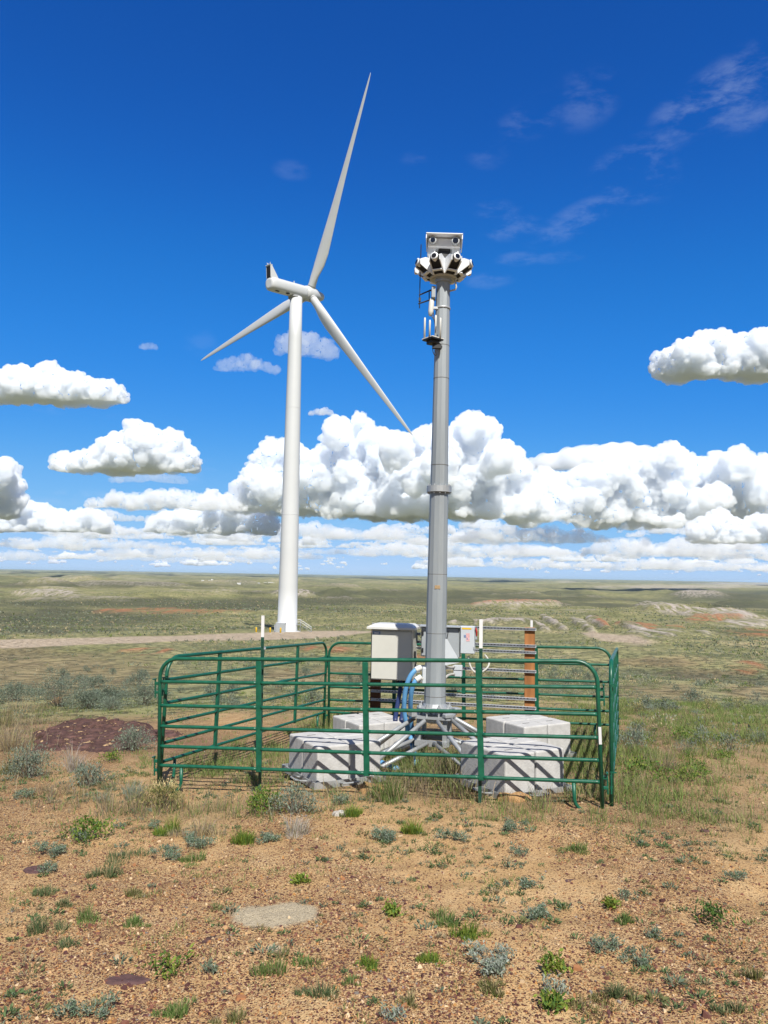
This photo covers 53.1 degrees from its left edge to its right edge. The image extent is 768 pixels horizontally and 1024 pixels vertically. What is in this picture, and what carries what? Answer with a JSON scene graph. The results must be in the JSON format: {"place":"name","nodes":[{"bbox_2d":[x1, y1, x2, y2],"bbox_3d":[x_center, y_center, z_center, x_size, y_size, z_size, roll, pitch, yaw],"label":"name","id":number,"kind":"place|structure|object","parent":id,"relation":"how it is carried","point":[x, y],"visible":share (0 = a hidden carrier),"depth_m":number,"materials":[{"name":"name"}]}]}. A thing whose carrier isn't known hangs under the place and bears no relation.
{"place":"outdoors","nodes":[
{"label":"outdoors","id":0,"kind":"place"},
{"bbox_2d":[0,569,767,1023],"bbox_3d":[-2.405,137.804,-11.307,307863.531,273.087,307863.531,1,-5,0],"label":"ground","id":1,"kind":"structure","parent":0,"point":[80,589],"depth_m":6.79,"materials":[{"name":"soil"}]},
{"bbox_2d":[0,717,34,751],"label":"dry grass tuft","id":2,"kind":"object","parent":1,"relation":"on","point":[11,742],"visible":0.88,"depth_m":12.07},
{"bbox_2d":[0,680,48,701],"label":"sagebrush","id":3,"kind":"object","parent":1,"relation":"on","point":[12,690],"visible":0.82,"depth_m":25.14,"materials":[{"name":"green plant"}]},
{"bbox_2d":[1,740,63,782],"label":"silver bush","id":4,"kind":"object","parent":1,"relation":"on","point":[28,768],"visible":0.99,"depth_m":9.71,"materials":[{"name":"green plant"}]},
{"bbox_2d":[31,882,59,896],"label":"grass tuft","id":5,"kind":"object","parent":1,"relation":"on","point":[45,891],"visible":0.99,"depth_m":5.37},
{"bbox_2d":[23,840,69,857],"bbox_3d":[-2.769,2.783,6.370,0.372,0.106,0.274,-1,-5,24],"label":"leafy mat","id":6,"kind":"object","parent":1,"relation":"on","point":[55,850],"visible":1,"depth_m":6.34,"materials":[{"name":"green plant"}]},
{"bbox_2d":[24,909,72,936],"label":"grass tuft","id":7,"kind":"object","parent":1,"relation":"on","point":[38,927],"visible":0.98,"depth_m":4.70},
{"bbox_2d":[10,670,104,706],"bbox_3d":[-9.607,5.133,22.446,2.461,1.131,2.998,4,-6,-35],"label":"sagebrush","id":8,"kind":"object","parent":1,"relation":"on","point":[57,700],"visible":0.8,"depth_m":22.31,"materials":[{"name":"green plant"}]},
{"bbox_2d":[48,933,82,949],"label":"grass tuft","id":9,"kind":"object","parent":1,"relation":"on","point":[68,941],"visible":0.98,"depth_m":4.45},
{"bbox_2d":[56,740,94,772],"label":"dry grass tuft","id":10,"kind":"object","parent":1,"relation":"on","point":[72,764],"visible":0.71,"depth_m":10.06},
{"bbox_2d":[57,685,110,709],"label":"sagebrush","id":11,"kind":"object","parent":1,"relation":"on","point":[88,698],"visible":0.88,"depth_m":21.23,"materials":[{"name":"green plant"}]},
{"bbox_2d":[47,988,121,1020],"bbox_3d":[-1.412,2.330,3.630,0.305,0.089,0.209,1,-5,0],"label":"leafy mat","id":12,"kind":"object","parent":1,"relation":"on","point":[102,1012],"visible":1,"depth_m":3.60,"materials":[{"name":"green plant"}]},
{"bbox_2d":[73,902,102,923],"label":"grass tuft","id":13,"kind":"object","parent":1,"relation":"on","point":[85,915],"visible":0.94,"depth_m":4.88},
{"bbox_2d":[29,717,153,752],"bbox_3d":[-4.986,3.855,12.819,2.041,0.270,4.073,2,-5,-11],"label":"rock outcrop","id":14,"kind":"object","parent":1,"relation":"on","point":[84,729],"visible":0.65,"depth_m":13.34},
{"bbox_2d":[60,811,125,846],"bbox_3d":[-2.624,2.774,6.784,0.594,0.229,0.458,1,-5,0],"label":"leafy weed","id":15,"kind":"object","parent":1,"relation":"on","point":[98,826],"visible":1,"depth_m":6.76,"materials":[{"name":"green plant"}]},
{"bbox_2d":[67,760,118,788],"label":"silver bush","id":16,"kind":"object","parent":1,"relation":"on","point":[93,772],"visible":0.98,"depth_m":9.11,"materials":[{"name":"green plant"}]},
{"bbox_2d":[82,860,124,878],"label":"grass tuft","id":17,"kind":"object","parent":1,"relation":"on","point":[113,869],"visible":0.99,"depth_m":5.80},
{"bbox_2d":[84,683,131,704],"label":"sagebrush","id":18,"kind":"object","parent":1,"relation":"on","point":[109,691],"visible":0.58,"depth_m":22.75,"materials":[{"name":"green plant"}]},
{"bbox_2d":[94,695,134,710],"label":"silver bush","id":19,"kind":"object","parent":1,"relation":"on","point":[112,704],"visible":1,"depth_m":20.20,"materials":[{"name":"green plant"}]},
{"bbox_2d":[74,730,157,752],"bbox_3d":[-4.267,3.729,12.402,1.166,0.142,2.134,1,-5,6],"label":"rock outcrop","id":20,"kind":"object","parent":1,"relation":"on","point":[102,743],"visible":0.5,"depth_m":12.17,"materials":[{"name":"stone"}]},
{"bbox_2d":[92,777,151,801],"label":"silver bush","id":21,"kind":"object","parent":1,"relation":"on","point":[128,791],"visible":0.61,"depth_m":8.28,"materials":[{"name":"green plant"}]},
{"bbox_2d":[103,847,151,866],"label":"grass tuft","id":22,"kind":"object","parent":1,"relation":"on","point":[111,856],"visible":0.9,"depth_m":6.22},
{"bbox_2d":[105,974,151,984],"bbox_3d":[-1.320,2.422,3.966,0.255,0.034,0.102,1,-5,-3],"label":"flat stone","id":23,"kind":"object","parent":1,"relation":"on","point":[132,979],"visible":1,"depth_m":3.96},
{"bbox_2d":[110,724,156,751],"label":"silver bush","id":24,"kind":"object","parent":1,"relation":"on","point":[134,737],"visible":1,"depth_m":11.64,"materials":[{"name":"green plant"}]},
{"bbox_2d":[120,911,151,927],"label":"grass tuft","id":25,"kind":"object","parent":1,"relation":"on","point":[133,921],"visible":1,"depth_m":4.71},
{"bbox_2d":[108,678,171,705],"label":"sagebrush","id":26,"kind":"object","parent":1,"relation":"on","point":[144,694],"visible":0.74,"depth_m":22.06,"materials":[{"name":"green plant"}]},
{"bbox_2d":[126,776,185,813],"bbox_3d":[-2.324,2.909,7.999,0.611,0.352,0.651,1,-5,0],"label":"rabbitbrush","id":27,"kind":"object","parent":1,"relation":"on","point":[163,791],"visible":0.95,"depth_m":7.93,"materials":[{"name":"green plant"}]},
{"bbox_2d":[131,942,198,981],"bbox_3d":[-1.162,2.365,4.043,0.337,0.151,0.248,1,-5,0],"label":"leafy weed","id":28,"kind":"object","parent":1,"relation":"on","point":[167,965],"visible":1,"depth_m":4.05,"materials":[{"name":"green plant"}]},
{"bbox_2d":[148,843,181,861],"bbox_3d":[-1.749,2.722,6.162,0.310,0.111,0.246,1,-5,0],"label":"leafy mat","id":29,"kind":"object","parent":1,"relation":"on","point":[174,855],"visible":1,"depth_m":6.15,"materials":[{"name":"green plant"}]},
{"bbox_2d":[150,813,195,836],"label":"grass tuft","id":30,"kind":"object","parent":1,"relation":"on","point":[160,831],"visible":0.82,"depth_m":6.99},
{"bbox_2d":[151,994,198,1019],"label":"grass tuft","id":31,"kind":"object","parent":1,"relation":"on","point":[174,1009],"visible":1,"depth_m":3.60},
{"bbox_2d":[177,846,206,867],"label":"grass tuft","id":32,"kind":"object","parent":1,"relation":"on","point":[191,858],"visible":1,"depth_m":6.07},
{"bbox_2d":[167,812,229,838],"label":"dry grass tuft","id":33,"kind":"object","parent":1,"relation":"on","point":[206,828],"visible":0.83,"depth_m":6.84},
{"bbox_2d":[183,830,216,847],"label":"leafy mat","id":34,"kind":"object","parent":1,"relation":"on","point":[192,838],"visible":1,"depth_m":6.48,"materials":[{"name":"green plant"}]},
{"bbox_2d":[207,1005,248,1023],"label":"grass tuft","id":35,"kind":"object","parent":1,"relation":"on","point":[235,1017],"visible":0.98,"depth_m":3.53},
{"bbox_2d":[216,827,258,844],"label":"grass tuft","id":36,"kind":"object","parent":1,"relation":"on","point":[242,837],"visible":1,"depth_m":6.50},
{"bbox_2d":[161,642,327,786],"bbox_3d":[-1.761,2.709,11.025,0.071,1.533,4.816,-1,-7,19],"label":"corral panel","id":37,"kind":"object","parent":1,"relation":"on","point":[218,692],"visible":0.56,"depth_m":10.03,"materials":[{"name":"green paint"}]},
{"bbox_2d":[258,615,264,792],"bbox_3d":[-1.368,2.211,8.579,0.038,2.092,0.040,-1,-5,12],"label":"fence post","id":38,"kind":"object","parent":1,"relation":"on","point":[262,655],"visible":0.26,"depth_m":8.61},
{"bbox_2d":[242,782,286,815],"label":"leafy weed","id":39,"kind":"object","parent":1,"relation":"on","point":[256,798],"visible":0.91,"depth_m":7.52,"materials":[{"name":"green plant"}]},
{"bbox_2d":[254,829,281,843],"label":"leafy mat","id":40,"kind":"object","parent":1,"relation":"on","point":[271,836],"visible":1,"depth_m":6.51,"materials":[{"name":"green plant"}]},
{"bbox_2d":[246,949,326,975],"bbox_3d":[-0.504,2.347,4.019,0.440,0.114,0.239,3,-5,-21],"label":"grass tuft","id":41,"kind":"object","parent":1,"relation":"on","point":[279,965],"visible":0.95,"depth_m":4.01,"materials":[{"name":"plant"}]},
{"bbox_2d":[262,780,324,819],"bbox_3d":[-0.884,2.800,7.584,0.621,0.347,0.625,1,-5,0],"label":"silver bush","id":42,"kind":"object","parent":1,"relation":"on","point":[294,806],"visible":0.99,"depth_m":7.53,"materials":[{"name":"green plant"}]},
{"bbox_2d":[273,810,317,839],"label":"dry grass tuft","id":43,"kind":"object","parent":1,"relation":"on","point":[295,830],"visible":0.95,"depth_m":6.75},
{"bbox_2d":[289,871,313,883],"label":"leafy weed","id":44,"kind":"object","parent":1,"relation":"on","point":[299,878],"visible":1,"depth_m":5.46,"materials":[{"name":"green plant"}]},
{"bbox_2d":[201,73,412,631],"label":"wind turbine","id":45,"kind":"object","parent":1,"relation":"on","point":[298,295],"visible":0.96,"depth_m":181.26,"materials":[{"name":"metal"}]},
{"bbox_2d":[292,979,341,1000],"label":"grass tuft","id":46,"kind":"object","parent":1,"relation":"on","point":[315,992],"visible":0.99,"depth_m":3.72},
{"bbox_2d":[339,802,363,817],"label":"grass tuft","id":47,"kind":"object","parent":1,"relation":"on","point":[353,811],"visible":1,"depth_m":7.38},
{"bbox_2d":[352,952,380,972],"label":"grass tuft","id":48,"kind":"object","parent":1,"relation":"on","point":[364,962],"visible":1,"depth_m":4.03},
{"bbox_2d":[152,657,608,808],"bbox_3d":[-0.194,2.325,8.153,4.929,1.530,0.072,-2,-5,12],"label":"corral panel","id":49,"kind":"object","parent":1,"relation":"on","point":[479,711],"visible":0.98,"depth_m":8.13,"materials":[{"name":"green paint"}]},
{"bbox_2d":[368,824,398,843],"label":"leafy mat","id":50,"kind":"object","parent":1,"relation":"on","point":[386,835],"visible":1,"depth_m":6.55,"materials":[{"name":"green plant"}]},
{"bbox_2d":[0,591,767,734],"bbox_3d":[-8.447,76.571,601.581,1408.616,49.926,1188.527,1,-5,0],"label":"sagebrush scrub","id":51,"kind":"object","parent":1,"relation":"on","point":[193,628],"visible":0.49,"depth_m":136.84,"materials":[{"name":"green plant"}]},
{"bbox_2d":[0,756,767,1023],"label":"ground cover","id":52,"kind":"object","parent":1,"relation":"on","point":[681,980],"visible":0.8,"depth_m":5.26,"materials":[{"name":"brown plant"}]},
{"bbox_2d":[362,765,410,804],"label":"grass tuft","id":53,"kind":"object","parent":1,"relation":"on","point":[387,799],"visible":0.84,"depth_m":7.90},
{"bbox_2d":[377,1000,408,1021],"bbox_3d":[0.042,2.265,3.483,0.146,0.084,0.127,1,-5,0],"label":"leafy mat","id":54,"kind":"object","parent":1,"relation":"on","point":[396,1012],"visible":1,"depth_m":3.48,"materials":[{"name":"grey plant"}]},
{"bbox_2d":[381,898,406,917],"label":"leafy weed","id":55,"kind":"object","parent":1,"relation":"on","point":[391,909],"visible":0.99,"depth_m":4.74,"materials":[{"name":"green plant"}]},
{"bbox_2d":[399,815,429,834],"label":"grass tuft","id":56,"kind":"object","parent":1,"relation":"on","point":[411,828],"visible":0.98,"depth_m":6.74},
{"bbox_2d":[282,232,576,798],"bbox_3d":[0.668,-0.153,10.168,3.593,7.184,3.417,0,-5,15],"label":"camera mast","id":57,"kind":"object","parent":1,"relation":"on","point":[443,265],"visible":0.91,"depth_m":10.13,"materials":[{"name":"metal"}]},
{"bbox_2d":[289,732,332,775],"bbox_3d":[-0.879,2.905,9.248,0.405,0.432,0.405,4,-5,-30],"label":"concrete block","id":58,"kind":"object","parent":57,"relation":"on","point":[297,740],"depth_m":9.17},
{"bbox_2d":[303,738,348,782],"bbox_3d":[-0.673,2.878,8.877,0.405,0.432,0.405,4,-5,-30],"label":"concrete block","id":59,"kind":"object","parent":57,"relation":"on","point":[324,761],"depth_m":8.73,"materials":[{"name":"concrete"}]},
{"bbox_2d":[333,714,362,728],"bbox_3d":[-0.485,3.220,11.269,0.405,0.432,0.405,4,-5,-30],"label":"concrete block","id":60,"kind":"object","parent":57,"relation":"on","point":[339,721],"depth_m":11.22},
{"bbox_2d":[336,735,380,778],"bbox_3d":[-0.313,2.902,9.084,0.405,0.432,0.405,4,-5,-30],"label":"concrete block","id":61,"kind":"object","parent":57,"relation":"on","point":[355,742],"depth_m":8.94,"materials":[{"name":"concrete"}]},
{"bbox_2d":[346,718,383,749],"bbox_3d":[-0.272,3.195,10.912,0.405,0.432,0.405,4,-5,-30],"label":"concrete block","id":62,"kind":"object","parent":57,"relation":"on","point":[357,724],"depth_m":10.81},
{"bbox_2d":[372,716,405,749],"bbox_3d":[0.084,3.218,11.123,0.405,0.432,0.405,4,-5,-29],"label":"concrete block","id":63,"kind":"object","parent":57,"relation":"on","point":[389,723],"depth_m":10.94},
{"bbox_2d":[402,665,421,765],"bbox_3d":[0.372,2.621,9.934,0.209,1.271,0.356,5,-6,-40],"label":"blue hose","id":64,"kind":"object","parent":57,"relation":"attached to","point":[418,668],"visible":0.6,"depth_m":9.96,"materials":[{"name":"plastic"}]},
{"bbox_2d":[408,675,421,746],"bbox_3d":[0.401,2.668,10.069,0.178,1.101,0.414,1,-5,0],"label":"blue hose","id":65,"kind":"object","parent":57,"relation":"attached to","point":[417,678],"visible":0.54,"depth_m":9.96,"materials":[{"name":"plastic"}]},
{"bbox_2d":[461,738,509,785],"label":"concrete block","id":66,"kind":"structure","parent":57,"relation":"on","point":[468,746],"depth_m":8.63,"materials":[{"name":"concrete"}]},
{"bbox_2d":[486,715,524,732],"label":"concrete block","id":67,"kind":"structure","parent":57,"relation":"on","point":[495,724],"depth_m":10.62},
{"bbox_2d":[483,745,534,793],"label":"concrete block","id":68,"kind":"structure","parent":57,"relation":"on","point":[509,767],"depth_m":8.18,"materials":[{"name":"concrete"}]},
{"bbox_2d":[490,737,536,744],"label":"concrete block","id":69,"kind":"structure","parent":57,"relation":"on","point":[511,740],"depth_m":8.84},
{"bbox_2d":[505,720,546,742],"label":"concrete block","id":70,"kind":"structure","parent":57,"relation":"on","point":[523,727],"depth_m":10.23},
{"bbox_2d":[513,741,563,790],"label":"concrete block","id":71,"kind":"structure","parent":57,"relation":"on","point":[549,769],"depth_m":8.39,"materials":[{"name":"concrete"}]},
{"bbox_2d":[530,718,569,753],"bbox_3d":[2.269,3.082,10.536,0.405,0.432,0.405,4,-5,-30],"label":"concrete block","id":72,"kind":"object","parent":57,"relation":"on","point":[557,727],"depth_m":10.39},
{"bbox_2d":[413,948,446,966],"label":"grass tuft","id":73,"kind":"object","parent":1,"relation":"on","point":[429,958],"visible":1,"depth_m":4.10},
{"bbox_2d":[427,906,462,927],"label":"grass tuft","id":74,"kind":"object","parent":1,"relation":"on","point":[441,916],"visible":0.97,"depth_m":4.61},
{"bbox_2d":[370,623,535,710],"bbox_3d":[1.050,2.821,11.963,2.596,2.103,0.142,0,-5,13],"label":"equipment rack","id":75,"kind":"object","parent":1,"relation":"on","point":[528,671],"visible":0.48,"depth_m":11.77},
{"bbox_2d":[367,622,420,682],"bbox_3d":[0.156,2.211,11.962,0.752,0.940,0.555,0,-5,13],"label":"equipment cabinet","id":76,"kind":"object","parent":75,"relation":"attached to","point":[394,640],"visible":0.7,"depth_m":11.78,"materials":[{"name":"beige metal"}]},
{"bbox_2d":[419,625,460,657],"bbox_3d":[0.880,2.003,11.916,0.640,0.476,0.300,0,-5,13],"label":"junction enclosure","id":77,"kind":"object","parent":75,"relation":"attached to","point":[453,635],"visible":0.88,"depth_m":11.80,"materials":[{"name":"grey metal"}]},
{"bbox_2d":[422,627,458,656],"bbox_3d":[0.863,2.005,11.845,0.570,0.430,0.020,0,-5,13],"label":"door","id":78,"kind":"structure","parent":77,"relation":"in","point":[452,638],"depth_m":11.80,"materials":[{"name":"grey metal"}]},
{"bbox_2d":[460,626,476,653],"bbox_3d":[1.308,1.958,11.774,0.261,0.415,0.172,0,-5,13],"label":"safety switch","id":79,"kind":"object","parent":75,"relation":"attached to","point":[468,636],"visible":1,"depth_m":11.71,"materials":[{"name":"grey metal"}]},
{"bbox_2d":[433,827,473,841],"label":"leafy mat","id":80,"kind":"object","parent":1,"relation":"on","point":[455,835],"visible":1,"depth_m":6.49,"materials":[{"name":"green plant"}]},
{"bbox_2d":[325,642,610,735],"bbox_3d":[1.306,2.942,12.614,4.815,1.530,0.072,-1,-5,15],"label":"corral panel","id":81,"kind":"object","parent":1,"relation":"on","point":[465,691],"visible":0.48,"depth_m":12.47,"materials":[{"name":"green paint"}]},
{"bbox_2d":[448,913,491,940],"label":"grass tuft","id":82,"kind":"object","parent":1,"relation":"on","point":[465,931],"visible":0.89,"depth_m":4.39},
{"bbox_2d":[478,619,482,802],"bbox_3d":[0.998,2.136,7.982,0.034,2.025,0.039,2,-5,-17],"label":"fence post","id":83,"kind":"object","parent":1,"relation":"on","point":[480,657],"visible":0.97,"depth_m":8.03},
{"bbox_2d":[460,936,517,966],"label":"shrub","id":84,"kind":"object","parent":1,"relation":"on","point":[502,949],"visible":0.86,"depth_m":4.08,"materials":[{"name":"grey plant"}]},
{"bbox_2d":[476,973,508,997],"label":"grass tuft","id":85,"kind":"object","parent":1,"relation":"on","point":[488,985],"visible":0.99,"depth_m":3.78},
{"bbox_2d":[478,951,513,977],"bbox_3d":[0.569,2.324,3.934,0.188,0.096,0.153,1,-5,0],"label":"leafy mat","id":86,"kind":"object","parent":1,"relation":"on","point":[496,965],"visible":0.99,"depth_m":3.91,"materials":[{"name":"grey plant"}]},
{"bbox_2d":[497,791,530,802],"bbox_3d":[1.370,2.987,8.018,0.380,0.116,0.236,1,-5,0],"label":"stone","id":87,"kind":"object","parent":1,"relation":"on","point":[516,798],"visible":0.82,"depth_m":7.96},
{"bbox_2d":[503,818,529,833],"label":"leafy mat","id":88,"kind":"object","parent":1,"relation":"on","point":[509,825],"visible":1,"depth_m":6.74,"materials":[{"name":"green plant"}]},
{"bbox_2d":[516,874,545,888],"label":"leafy mat","id":89,"kind":"object","parent":1,"relation":"on","point":[524,882],"visible":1,"depth_m":5.32,"materials":[{"name":"green plant"}]},
{"bbox_2d":[519,900,553,920],"bbox_3d":[0.932,2.459,4.722,0.199,0.096,0.193,2,-5,-16],"label":"leafy mat","id":90,"kind":"object","parent":1,"relation":"on","point":[540,908],"visible":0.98,"depth_m":4.72,"materials":[{"name":"green plant"}]},
{"bbox_2d":[537,972,569,993],"bbox_3d":[0.843,2.316,3.779,0.154,0.086,0.115,3,-5,-18],"label":"leafy mat","id":91,"kind":"object","parent":1,"relation":"on","point":[562,985],"visible":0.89,"depth_m":3.77,"materials":[{"name":"grey plant"}]},
{"bbox_2d":[536,948,573,976],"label":"leafy weed","id":92,"kind":"object","parent":1,"relation":"on","point":[559,963],"visible":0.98,"depth_m":3.93,"materials":[{"name":"green plant"}]},
{"bbox_2d":[533,986,581,1015],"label":"leafy weed","id":93,"kind":"object","parent":1,"relation":"on","point":[550,999],"visible":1,"depth_m":3.62,"materials":[{"name":"green plant"}]},
{"bbox_2d":[554,838,590,855],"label":"grass tuft","id":94,"kind":"object","parent":1,"relation":"on","point":[576,848],"visible":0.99,"depth_m":6.28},
{"bbox_2d":[565,989,626,1021],"bbox_3d":[1.002,2.309,3.632,0.277,0.079,0.276,4,-5,-31],"label":"grass tuft","id":95,"kind":"object","parent":1,"relation":"on","point":[594,997],"visible":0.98,"depth_m":3.63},
{"bbox_2d":[599,895,620,909],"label":"leafy weed","id":96,"kind":"object","parent":1,"relation":"on","point":[608,902],"visible":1,"depth_m":4.95,"materials":[{"name":"green plant"}]},
{"bbox_2d":[588,931,636,956],"bbox_3d":[1.256,2.371,4.208,0.262,0.087,0.199,-1,-5,19],"label":"leafy mat","id":97,"kind":"object","parent":1,"relation":"on","point":[600,943],"visible":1,"depth_m":4.20,"materials":[{"name":"green plant"}]},
{"bbox_2d":[609,647,619,805],"bbox_3d":[2.987,2.575,9.884,0.072,1.530,4.622,0,-8,18],"label":"corral panel","id":98,"kind":"object","parent":1,"relation":"on","point":[614,718],"visible":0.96,"depth_m":7.94,"materials":[{"name":"green paint"}]},
{"bbox_2d":[598,978,638,1000],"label":"grass tuft","id":99,"kind":"object","parent":1,"relation":"on","point":[615,992],"visible":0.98,"depth_m":3.72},
{"bbox_2d":[612,910,636,924],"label":"grass tuft","id":100,"kind":"object","parent":1,"relation":"on","point":[625,918],"visible":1,"depth_m":4.70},
{"bbox_2d":[617,951,651,966],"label":"leafy mat","id":101,"kind":"object","parent":1,"relation":"on","point":[641,961],"visible":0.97,"depth_m":4.09,"materials":[{"name":"green plant"}]},
{"bbox_2d":[618,722,657,749],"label":"silver bush","id":102,"kind":"object","parent":1,"relation":"on","point":[635,735],"visible":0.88,"depth_m":11.34,"materials":[{"name":"green plant"}]},
{"bbox_2d":[615,751,664,782],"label":"leafy bush","id":103,"kind":"object","parent":1,"relation":"on","point":[636,762],"visible":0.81,"depth_m":9.17,"materials":[{"name":"green plant"}]},
{"bbox_2d":[641,752,679,772],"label":"dry grass tuft","id":104,"kind":"object","parent":1,"relation":"on","point":[673,762],"visible":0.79,"depth_m":9.50,"materials":[{"name":"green plant"}]},
{"bbox_2d":[692,897,750,932],"bbox_3d":[2.039,2.477,4.734,0.289,0.151,0.379,4,-5,-29],"label":"leafy weed","id":105,"kind":"object","parent":1,"relation":"on","point":[710,908],"visible":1,"depth_m":4.72,"materials":[{"name":"green plant"}]},
{"bbox_2d":[708,992,749,1015],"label":"grass tuft","id":106,"kind":"object","parent":1,"relation":"on","point":[735,1008],"visible":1,"depth_m":3.57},
{"bbox_2d":[706,729,755,753],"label":"silver bush","id":107,"kind":"object","parent":1,"relation":"on","point":[732,739],"visible":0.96,"depth_m":11.15,"materials":[{"name":"green plant"}]},
{"bbox_2d":[733,964,767,980],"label":"grass tuft","id":108,"kind":"object","parent":1,"relation":"on","point":[753,975],"visible":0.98,"depth_m":3.94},
{"bbox_2d":[0,693,767,1023],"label":"grass","id":109,"kind":"structure","parent":0,"point":[448,763],"depth_m":8.91,"materials":[{"name":"plant"}]},
{"bbox_2d":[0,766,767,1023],"bbox_3d":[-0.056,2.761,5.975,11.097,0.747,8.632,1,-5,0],"label":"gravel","id":110,"kind":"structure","parent":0,"point":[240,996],"depth_m":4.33,"materials":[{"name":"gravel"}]},
{"bbox_2d":[0,0,767,581],"label":"sky","id":111,"kind":"structure","parent":0,"point":[600,166],"materials":[{"name":"blue"}]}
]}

